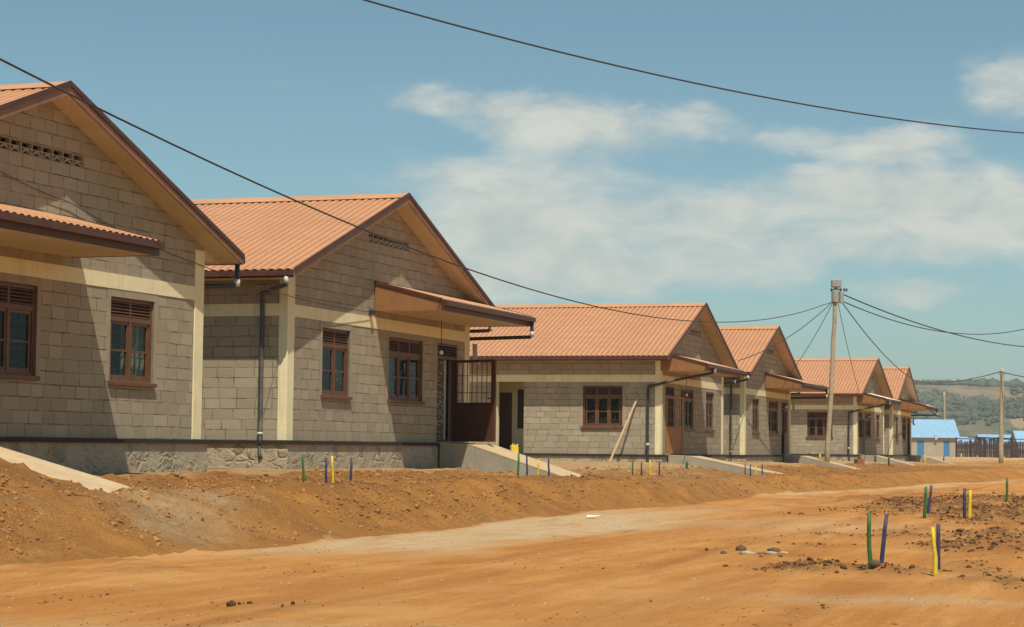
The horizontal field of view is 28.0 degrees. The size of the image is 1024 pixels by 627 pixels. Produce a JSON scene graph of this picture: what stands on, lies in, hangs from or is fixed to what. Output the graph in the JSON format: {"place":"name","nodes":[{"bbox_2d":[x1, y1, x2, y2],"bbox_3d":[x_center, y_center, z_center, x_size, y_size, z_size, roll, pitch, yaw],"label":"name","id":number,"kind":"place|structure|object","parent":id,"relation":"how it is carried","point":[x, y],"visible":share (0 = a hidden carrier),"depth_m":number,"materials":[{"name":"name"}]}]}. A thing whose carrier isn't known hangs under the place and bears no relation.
{"place":"outdoors","nodes":[
{"label":"outdoors","id":0,"kind":"place"},
{"bbox_2d":[0,478,1023,626],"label":"road","id":1,"kind":"structure","parent":0,"point":[429,597],"depth_m":19.93,"materials":[{"name":"brown soil"}]},
{"bbox_2d":[736,544,746,550],"bbox_3d":[2.708,2.785,24.284,0.132,0.112,0.137,1,-4,0],"label":"stone","id":2,"kind":"object","parent":1,"relation":"on","point":[741,547],"visible":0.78,"depth_m":24.23,"materials":[{"name":"grey stone"}]},
{"bbox_2d":[739,550,754,553],"bbox_3d":[2.693,2.742,23.485,0.201,0.069,0.214,1,-4,0],"label":"stone","id":3,"kind":"object","parent":1,"relation":"on","point":[746,552],"visible":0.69,"depth_m":23.40,"materials":[{"name":"beige stone"}]},
{"bbox_2d":[764,551,777,554],"bbox_3d":[2.891,2.688,22.979,0.159,0.058,0.104,-1,-4,27],"label":"stone","id":4,"kind":"object","parent":1,"relation":"on","point":[770,552],"visible":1,"depth_m":22.94,"materials":[{"name":"beige stone"}]},
{"bbox_2d":[767,547,780,551],"bbox_3d":[3.048,2.772,23.880,0.158,0.106,0.243,-2,-4,33],"label":"stone","id":5,"kind":"object","parent":1,"relation":"on","point":[774,549],"visible":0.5,"depth_m":23.82,"materials":[{"name":"grey stone"}]},
{"bbox_2d":[923,487,926,517],"bbox_3d":[7.274,3.385,36.165,0.084,0.670,0.067,1,-4,0],"label":"marker stake","id":6,"kind":"object","parent":1,"relation":"on","point":[925,503],"visible":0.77,"depth_m":36.15,"materials":[{"name":"green wood"}]},
{"bbox_2d":[927,485,932,513],"bbox_3d":[7.748,3.514,38.117,0.129,0.643,0.065,1,-4,0],"label":"marker stake","id":7,"kind":"object","parent":1,"relation":"on","point":[929,501],"visible":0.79,"depth_m":38.10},
{"bbox_2d":[1005,477,1007,500],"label":"marker stake","id":8,"kind":"object","parent":1,"relation":"on","point":[1006,497],"visible":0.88,"depth_m":46.79,"materials":[{"name":"green wood"}]},
{"bbox_2d":[0,456,1023,626],"bbox_3d":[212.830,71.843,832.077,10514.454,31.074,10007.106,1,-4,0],"label":"ground","id":9,"kind":"structure","parent":0,"point":[888,586],"depth_m":24.54,"materials":[{"name":"brown soil"}]},
{"bbox_2d":[0,447,148,493],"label":"ramp","id":10,"kind":"structure","parent":9,"relation":"on","point":[57,471],"depth_m":25.31,"materials":[{"name":"concrete"}]},
{"bbox_2d":[0,81,244,472],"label":"block house","id":11,"kind":"structure","parent":9,"relation":"on","point":[101,343],"depth_m":30.48,"materials":[{"name":"concrete"}]},
{"bbox_2d":[0,272,41,380],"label":"window","id":12,"kind":"structure","parent":11,"relation":"in","point":[6,372],"depth_m":28.88,"materials":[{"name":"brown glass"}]},
{"bbox_2d":[106,288,157,387],"bbox_3d":[-5.911,0.391,31.647,0.251,1.463,1.500,-1,-4,20],"label":"window","id":13,"kind":"structure","parent":11,"relation":"in","point":[137,337],"depth_m":31.78,"materials":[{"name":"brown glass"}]},
{"bbox_2d":[0,171,368,311],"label":"service cable","id":14,"kind":"object","parent":11,"relation":"attached to","point":[168,252],"visible":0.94,"depth_m":32.92,"materials":[{"name":"black rubber"}]},
{"bbox_2d":[302,455,304,481],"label":"marker stake","id":15,"kind":"object","parent":9,"relation":"on","point":[303,474],"visible":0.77,"depth_m":30.41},
{"bbox_2d":[325,458,326,482],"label":"marker stake","id":16,"kind":"object","parent":9,"relation":"on","point":[325,470],"visible":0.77,"depth_m":31.18,"materials":[{"name":"blue wood"}]},
{"bbox_2d":[331,456,333,482],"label":"marker stake","id":17,"kind":"object","parent":9,"relation":"on","point":[332,471],"visible":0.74,"depth_m":31.45,"materials":[{"name":"yellow wood"}]},
{"bbox_2d":[349,458,352,480],"bbox_3d":[-2.518,2.526,32.135,0.054,0.526,0.045,1,-4,0],"label":"marker stake","id":18,"kind":"object","parent":9,"relation":"on","point":[351,467],"visible":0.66,"depth_m":32.13,"materials":[{"name":"blue wood"}]},
{"bbox_2d":[191,193,535,468],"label":"block house","id":19,"kind":"structure","parent":9,"relation":"on","point":[288,382],"depth_m":40.27,"materials":[{"name":"concrete"}]},
{"bbox_2d":[320,321,352,399],"bbox_3d":[-3.432,0.913,39.393,0.248,1.463,1.500,-1,-4,19],"label":"window","id":20,"kind":"structure","parent":19,"relation":"in","point":[338,354],"depth_m":39.55,"materials":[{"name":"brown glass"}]},
{"bbox_2d":[369,309,375,314],"bbox_3d":[-2.785,-0.026,40.921,0.100,0.100,0.120,-1,-4,19],"label":"cable bracket","id":21,"kind":"object","parent":19,"relation":"attached to","point":[372,312],"visible":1,"depth_m":40.87,"materials":[{"name":"grey metal"}]},
{"bbox_2d":[386,331,424,404],"bbox_3d":[-2.275,1.144,42.770,0.251,1.463,2.090,-1,-4,19],"label":"window","id":22,"kind":"structure","parent":19,"relation":"in","point":[394,386],"depth_m":42.86,"materials":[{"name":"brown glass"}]},
{"bbox_2d":[436,338,496,442],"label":"door","id":23,"kind":"structure","parent":19,"relation":"in","point":[473,421],"depth_m":45.18,"materials":[{"name":"metal"}]},
{"bbox_2d":[0,460,976,561],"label":"soil clods","id":24,"kind":"object","parent":9,"relation":"on","point":[19,551],"visible":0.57,"depth_m":30.17,"materials":[{"name":"brown soil"}]},
{"bbox_2d":[439,443,580,476],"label":"ramp","id":25,"kind":"structure","parent":9,"relation":"on","point":[488,458],"depth_m":43.94,"materials":[{"name":"concrete"}]},
{"bbox_2d":[3,487,1020,626],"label":"scattered crumbs","id":26,"kind":"object","parent":9,"relation":"on","point":[238,620],"visible":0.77,"depth_m":16.69,"materials":[{"name":"brown soil"}]},
{"bbox_2d":[8,472,1023,625],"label":"scattered pebbles","id":27,"kind":"object","parent":9,"relation":"on","point":[398,577],"visible":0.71,"depth_m":19.89,"materials":[{"name":"stone"}]},
{"bbox_2d":[517,453,519,475],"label":"marker stake","id":28,"kind":"object","parent":9,"relation":"on","point":[518,464],"visible":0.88,"depth_m":40.09,"materials":[{"name":"green wood"}]},
{"bbox_2d":[526,455,527,474],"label":"marker stake","id":29,"kind":"object","parent":9,"relation":"on","point":[526,464],"visible":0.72,"depth_m":40.59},
{"bbox_2d":[548,457,549,475],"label":"marker stake","id":30,"kind":"object","parent":9,"relation":"on","point":[548,466],"visible":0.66,"depth_m":42.00,"materials":[{"name":"blue wood"}]},
{"bbox_2d":[468,302,744,462],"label":"block house","id":31,"kind":"structure","parent":9,"relation":"on","point":[574,382],"depth_m":65.29,"materials":[{"name":"concrete"}]},
{"bbox_2d":[580,382,625,428],"bbox_3d":[2.874,2.887,64.611,1.490,1.463,0.251,-1,-4,18],"label":"window","id":32,"kind":"structure","parent":31,"relation":"in","point":[602,404],"depth_m":64.63,"materials":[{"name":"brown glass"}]},
{"bbox_2d":[665,383,683,454],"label":"door","id":33,"kind":"structure","parent":31,"relation":"in","point":[674,436],"depth_m":65.31,"materials":[{"name":"wood"}]},
{"bbox_2d":[680,385,694,430],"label":"window","id":34,"kind":"structure","parent":31,"relation":"in","point":[683,388],"depth_m":67.87,"materials":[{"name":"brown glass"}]},
{"bbox_2d":[705,388,715,431],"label":"window","id":35,"kind":"structure","parent":31,"relation":"in","point":[709,406],"depth_m":71.19,"materials":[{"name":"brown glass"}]},
{"bbox_2d":[609,398,637,461],"bbox_3d":[3.463,3.618,63.765,0.032,2.291,0.065,40,-26,-31],"label":"plank","id":36,"kind":"object","parent":9,"relation":"on","point":[621,434],"visible":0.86,"depth_m":63.75,"materials":[{"name":"brown wood"}]},
{"bbox_2d":[226,489,1023,610],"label":"turned soil lumps","id":37,"kind":"object","parent":9,"relation":"on","point":[233,603],"visible":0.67,"depth_m":27.96,"materials":[{"name":"brown soil"}]},
{"bbox_2d":[668,455,782,474],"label":"ramp","id":38,"kind":"structure","parent":9,"relation":"on","point":[706,462],"depth_m":64.07,"materials":[{"name":"concrete"}]},
{"bbox_2d":[718,326,827,461],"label":"block house","id":39,"kind":"structure","parent":9,"relation":"on","point":[757,397],"depth_m":79.77,"materials":[{"name":"concrete"}]},
{"bbox_2d":[752,395,760,433],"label":"window","id":40,"kind":"structure","parent":39,"relation":"in","point":[755,398],"depth_m":78.65,"materials":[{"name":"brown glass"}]},
{"bbox_2d":[768,397,778,434],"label":"window","id":41,"kind":"structure","parent":39,"relation":"in","point":[772,408],"depth_m":82.00,"materials":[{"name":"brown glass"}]},
{"bbox_2d":[781,399,788,454],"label":"door","id":42,"kind":"structure","parent":39,"relation":"in","point":[784,401],"depth_m":83.96,"materials":[{"name":"wood"}]},
{"bbox_2d":[784,455,859,468],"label":"ramp","id":43,"kind":"structure","parent":9,"relation":"on","point":[801,459],"depth_m":82.94,"materials":[{"name":"concrete"}]},
{"bbox_2d":[824,279,846,462],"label":"utility pole","id":44,"kind":"object","parent":9,"relation":"on","point":[836,295],"visible":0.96,"depth_m":82.99,"materials":[{"name":"brown wood"}]},
{"bbox_2d":[0,58,832,322],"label":"cable","id":45,"kind":"object","parent":44,"relation":"attached to","point":[92,105],"visible":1,"depth_m":33.51,"materials":[{"name":"black rubber"}]},
{"bbox_2d":[738,303,830,360],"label":"cable","id":46,"kind":"object","parent":44,"relation":"attached to","point":[787,337],"visible":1,"depth_m":78.12,"materials":[{"name":"black rubber"}]},
{"bbox_2d":[789,303,832,374],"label":"cable","id":47,"kind":"object","parent":44,"relation":"attached to","point":[813,338],"visible":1,"depth_m":83.36,"materials":[{"name":"black rubber"}]},
{"bbox_2d":[838,303,858,389],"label":"cable","id":48,"kind":"object","parent":44,"relation":"attached to","point":[846,343],"visible":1,"depth_m":90.32,"materials":[{"name":"black rubber"}]},
{"bbox_2d":[839,299,912,379],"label":"cable","id":49,"kind":"object","parent":44,"relation":"attached to","point":[872,341],"visible":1,"depth_m":95.36,"materials":[{"name":"black rubber"}]},
{"bbox_2d":[844,294,1023,346],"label":"cable","id":50,"kind":"object","parent":44,"relation":"attached to","point":[926,325],"visible":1,"depth_m":93.54,"materials":[{"name":"black rubber"}]},
{"bbox_2d":[844,302,1023,334],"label":"cable","id":51,"kind":"object","parent":44,"relation":"attached to","point":[926,328],"visible":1,"depth_m":93.51,"materials":[{"name":"black rubber"}]},
{"bbox_2d":[791,358,902,460],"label":"block house","id":52,"kind":"structure","parent":9,"relation":"on","point":[857,427],"depth_m":104.41,"materials":[{"name":"concrete"}]},
{"bbox_2d":[805,409,833,437],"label":"window","id":53,"kind":"structure","parent":52,"relation":"in","point":[815,420],"depth_m":104.21,"materials":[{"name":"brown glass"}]},
{"bbox_2d":[858,410,864,454],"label":"door","id":54,"kind":"structure","parent":52,"relation":"in","point":[862,421],"depth_m":104.93,"materials":[{"name":"wood"}]},
{"bbox_2d":[865,411,871,438],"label":"window","id":55,"kind":"structure","parent":52,"relation":"in","point":[867,418],"depth_m":107.33,"materials":[{"name":"brown glass"}]},
{"bbox_2d":[876,412,880,439],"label":"window","id":56,"kind":"structure","parent":52,"relation":"in","point":[877,413],"depth_m":110.66,"materials":[{"name":"brown glass"}]},
{"bbox_2d":[854,456,864,464],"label":"clay block","id":57,"kind":"object","parent":9,"relation":"on","point":[859,460],"depth_m":91.68,"materials":[{"name":"brown brick"}]},
{"bbox_2d":[867,512,872,568],"bbox_3d":[3.457,2.243,19.831,0.057,0.645,0.055,1,-4,0],"label":"marker stake","id":58,"kind":"object","parent":9,"relation":"on","point":[869,552],"visible":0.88,"depth_m":19.82,"materials":[{"name":"green wood"}]},
{"bbox_2d":[870,559,880,567],"bbox_3d":[3.510,2.421,19.818,0.116,0.105,0.133,-2,-5,38],"label":"stone","id":59,"kind":"object","parent":9,"relation":"on","point":[874,563],"visible":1,"depth_m":19.77,"materials":[{"name":"grey stone"}]},
{"bbox_2d":[880,514,888,562],"bbox_3d":[3.692,2.307,20.415,0.109,0.625,0.055,1,-4,0],"label":"marker stake","id":60,"kind":"object","parent":9,"relation":"on","point":[883,544],"visible":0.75,"depth_m":20.40,"materials":[{"name":"blue wood"}]},
{"bbox_2d":[861,455,913,465],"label":"ramp","id":61,"kind":"structure","parent":9,"relation":"on","point":[871,458],"depth_m":103.66,"materials":[{"name":"concrete"}]},
{"bbox_2d":[882,367,937,460],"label":"block house","id":62,"kind":"structure","parent":9,"relation":"on","point":[897,431],"depth_m":117.25,"materials":[{"name":"concrete"}]},
{"bbox_2d":[895,414,898,440],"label":"window","id":63,"kind":"structure","parent":62,"relation":"in","point":[896,416],"depth_m":115.82,"materials":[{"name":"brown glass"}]},
{"bbox_2d":[902,416,906,440],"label":"window","id":64,"kind":"structure","parent":62,"relation":"in","point":[903,417],"depth_m":119.28,"materials":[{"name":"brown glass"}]},
{"bbox_2d":[907,416,910,454],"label":"door","id":65,"kind":"structure","parent":62,"relation":"in","point":[908,417],"depth_m":121.27,"materials":[{"name":"wood"}]},
{"bbox_2d":[910,455,955,464],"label":"ramp","id":66,"kind":"structure","parent":9,"relation":"on","point":[913,458],"depth_m":120.30,"materials":[{"name":"concrete"}]},
{"bbox_2d":[931,527,937,576],"bbox_3d":[3.988,2.304,19.398,0.066,0.570,0.049,1,-4,0],"label":"marker stake","id":67,"kind":"object","parent":9,"relation":"on","point":[935,560],"visible":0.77,"depth_m":19.38,"materials":[{"name":"yellow wood"}]},
{"bbox_2d":[936,524,939,569],"bbox_3d":[4.189,2.345,20.174,0.050,0.551,0.046,4,-5,-43],"label":"marker stake","id":68,"kind":"object","parent":9,"relation":"on","point":[938,538],"visible":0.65,"depth_m":20.16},
{"bbox_2d":[943,392,945,419],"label":"utility pole","id":69,"kind":"object","parent":9,"relation":"on","point":[944,404],"visible":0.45,"depth_m":329.65,"materials":[{"name":"brown wood"}]},
{"bbox_2d":[963,488,965,517],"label":"marker stake","id":70,"kind":"object","parent":9,"relation":"on","point":[964,502],"visible":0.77,"depth_m":35.64,"materials":[{"name":"blue wood"}]},
{"bbox_2d":[957,437,974,456],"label":"blue roofed building","id":71,"kind":"structure","parent":9,"relation":"on","point":[966,440],"depth_m":330.14,"materials":[{"name":"paint"}]},
{"bbox_2d":[967,489,971,517],"bbox_3d":[7.875,3.330,35.333,0.084,0.603,0.065,1,-4,0],"label":"marker stake","id":72,"kind":"object","parent":9,"relation":"on","point":[969,503],"visible":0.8,"depth_m":35.32,"materials":[{"name":"yellow wood"}]},
{"bbox_2d":[955,437,1023,457],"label":"board fence","id":73,"kind":"object","parent":9,"relation":"on","point":[975,449],"visible":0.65,"depth_m":249.49,"materials":[{"name":"brown wood"}]},
{"bbox_2d":[974,434,1010,456],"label":"blue roofed building","id":74,"kind":"structure","parent":9,"relation":"on","point":[990,435],"depth_m":321.79,"materials":[{"name":"paint"}]},
{"bbox_2d":[999,367,1005,462],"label":"utility pole","id":75,"kind":"object","parent":9,"relation":"on","point":[1001,420],"visible":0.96,"depth_m":138.76,"materials":[{"name":"brown wood"}]},
{"bbox_2d":[915,371,999,382],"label":"cable","id":76,"kind":"object","parent":75,"relation":"attached to","point":[956,381],"visible":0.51,"depth_m":162.51,"materials":[{"name":"black rubber"}]},
{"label":"stone block","id":77,"kind":"object","parent":9,"relation":"on","visible":0},
{"bbox_2d":[510,444,518,452],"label":"jerrycan","id":78,"kind":"object","parent":77,"relation":"on","point":[514,448],"visible":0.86,"depth_m":65.01,"materials":[{"name":"yellow plastic"}]},
{"bbox_2d":[0,0,1023,381],"label":"sky","id":79,"kind":"structure","parent":0,"point":[578,179],"materials":[{"name":"blue"}]},
{"bbox_2d":[363,0,1023,133],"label":"cable","id":80,"kind":"object","parent":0,"point":[667,76],"visible":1,"depth_m":35.34,"materials":[{"name":"black rubber"}]},
{"bbox_2d":[911,419,959,456],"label":"blue roofed building","id":81,"kind":"structure","parent":0,"point":[932,437],"depth_m":279.52,"materials":[{"name":"paint"}]},
{"bbox_2d":[917,441,923,455],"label":"door","id":82,"kind":"structure","parent":81,"relation":"in","point":[920,444],"depth_m":279.50,"materials":[{"name":"blue paint"}]},
{"bbox_2d":[944,441,948,455],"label":"door","id":83,"kind":"structure","parent":81,"relation":"in","point":[946,443],"depth_m":279.50,"materials":[{"name":"blue paint"}]},
{"bbox_2d":[915,384,1023,436],"bbox_3d":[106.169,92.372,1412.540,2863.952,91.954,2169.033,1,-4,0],"label":"hill","id":84,"kind":"structure","parent":0,"point":[970,429],"depth_m":1195.89,"materials":[{"name":"green plant"}]},
{"bbox_2d":[911,377,1023,436],"bbox_3d":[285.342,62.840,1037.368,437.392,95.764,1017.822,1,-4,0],"label":"hill scrub","id":85,"kind":"object","parent":84,"relation":"on","point":[973,409],"visible":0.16,"depth_m":1135.44,"materials":[{"name":"green plant"}]},
{"bbox_2d":[1009,431,1023,456],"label":"blue roofed building","id":86,"kind":"structure","parent":0,"point":[1017,434],"depth_m":298.45,"materials":[{"name":"paint"}]}
]}

